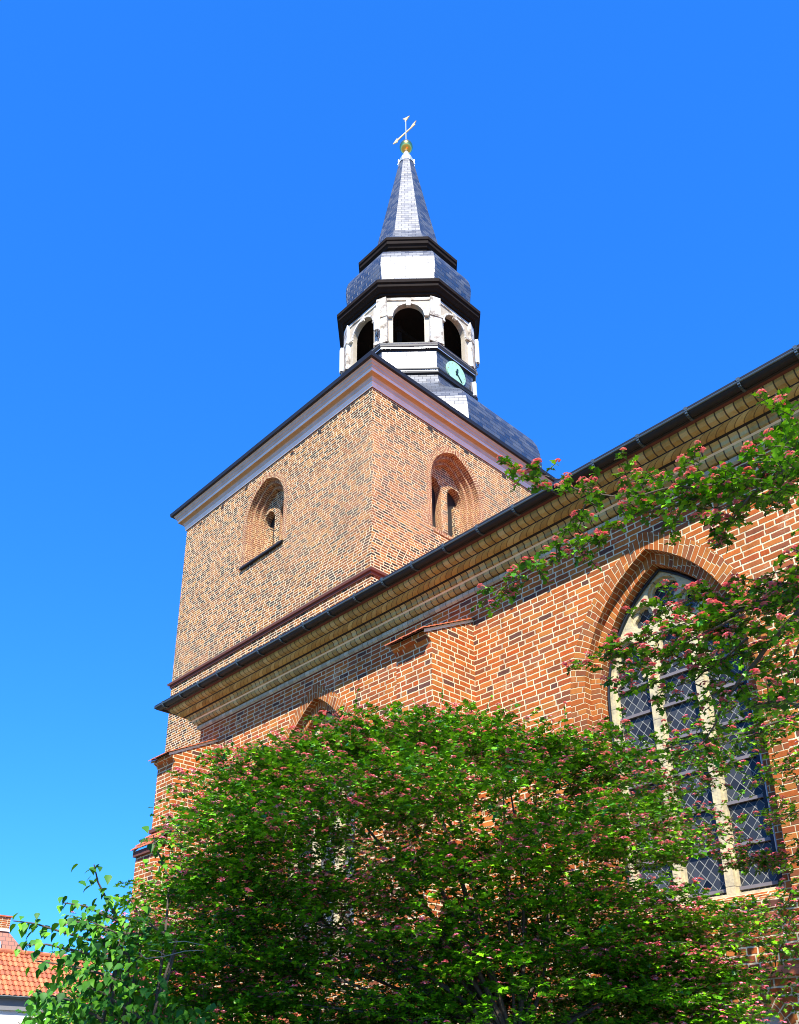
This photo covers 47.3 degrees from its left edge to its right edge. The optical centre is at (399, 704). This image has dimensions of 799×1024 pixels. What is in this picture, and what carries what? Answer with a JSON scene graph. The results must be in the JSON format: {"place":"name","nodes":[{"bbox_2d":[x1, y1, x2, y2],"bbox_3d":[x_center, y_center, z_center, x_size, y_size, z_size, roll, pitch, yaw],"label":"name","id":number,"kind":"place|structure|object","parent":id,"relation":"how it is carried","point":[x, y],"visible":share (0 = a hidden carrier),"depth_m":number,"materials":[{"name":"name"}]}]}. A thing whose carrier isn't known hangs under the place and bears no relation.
{"place":"outdoors","nodes":[
{"label":"outdoors","id":0,"kind":"place"},
{"bbox_2d":[0,915,21,949],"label":"gabled building","id":1,"kind":"structure","parent":0,"point":[7,940],"depth_m":45.53,"materials":[{"name":"brick"}]},
{"bbox_2d":[0,948,103,1023],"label":"tiled house","id":2,"kind":"structure","parent":0,"point":[17,984],"depth_m":37.24,"materials":[{"name":"tile"}]},
{"bbox_2d":[0,0,798,972],"label":"sky","id":3,"kind":"structure","parent":0,"point":[193,193],"materials":[{"name":"blue"}]},
{"bbox_2d":[126,116,798,1023],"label":"church","id":4,"kind":"structure","parent":0,"point":[366,522],"depth_m":19.18,"materials":[{"name":"brick"}]},
{"bbox_2d":[239,472,287,570],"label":"tower window","id":5,"kind":"structure","parent":4,"relation":"in","point":[264,525],"depth_m":35.53,"materials":[{"name":"brick"}]},
{"bbox_2d":[339,348,344,375],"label":"antenna","id":6,"kind":"object","parent":4,"relation":"attached to","point":[342,359],"visible":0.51,"depth_m":42.02,"materials":[{"name":"grey metal"}]},
{"bbox_2d":[374,307,379,338],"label":"antenna","id":7,"kind":"object","parent":4,"relation":"attached to","point":[377,319],"visible":0.88,"depth_m":40.45,"materials":[{"name":"grey metal"}]},
{"bbox_2d":[426,447,483,538],"bbox_3d":[1.749,-7.471,33.519,3.040,4.185,0.950,20,-31,-40],"label":"tower window","id":8,"kind":"structure","parent":4,"relation":"in","point":[454,496],"depth_m":34.05,"materials":[{"name":"brick"}]},
{"bbox_2d":[471,382,476,396],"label":"antenna","id":9,"kind":"object","parent":4,"relation":"attached to","point":[474,384],"visible":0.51,"depth_m":41.16,"materials":[{"name":"grey metal"}]},
{"bbox_2d":[473,339,479,369],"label":"antenna","id":10,"kind":"object","parent":4,"relation":"attached to","point":[476,351],"visible":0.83,"depth_m":42.02,"materials":[{"name":"grey metal"}]},
{"label":"ground","id":11,"kind":"structure","parent":0,"visible":0},
{"bbox_2d":[10,826,218,1023],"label":"broadleaf shrub","id":12,"kind":"object","parent":11,"relation":"on","point":[48,1001],"visible":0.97,"depth_m":6.34,"materials":[{"name":"green plant"}]},
{"bbox_2d":[15,686,795,1023],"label":"hawthorn tree","id":13,"kind":"object","parent":11,"relation":"on","point":[653,976],"visible":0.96,"depth_m":7.30,"materials":[{"name":"green plant"}]},
{"bbox_2d":[139,941,201,958],"bbox_3d":[-1.512,1.634,6.066,0.420,0.124,0.008,5,-24,-13],"label":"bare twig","id":14,"kind":"object","parent":13,"relation":"attached to","point":[174,953],"visible":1,"depth_m":6.07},
{"bbox_2d":[470,387,798,1013],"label":"hawthorn tree","id":15,"kind":"object","parent":11,"relation":"on","point":[716,486],"visible":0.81,"depth_m":5.50,"materials":[{"name":"green plant"}]}
]}

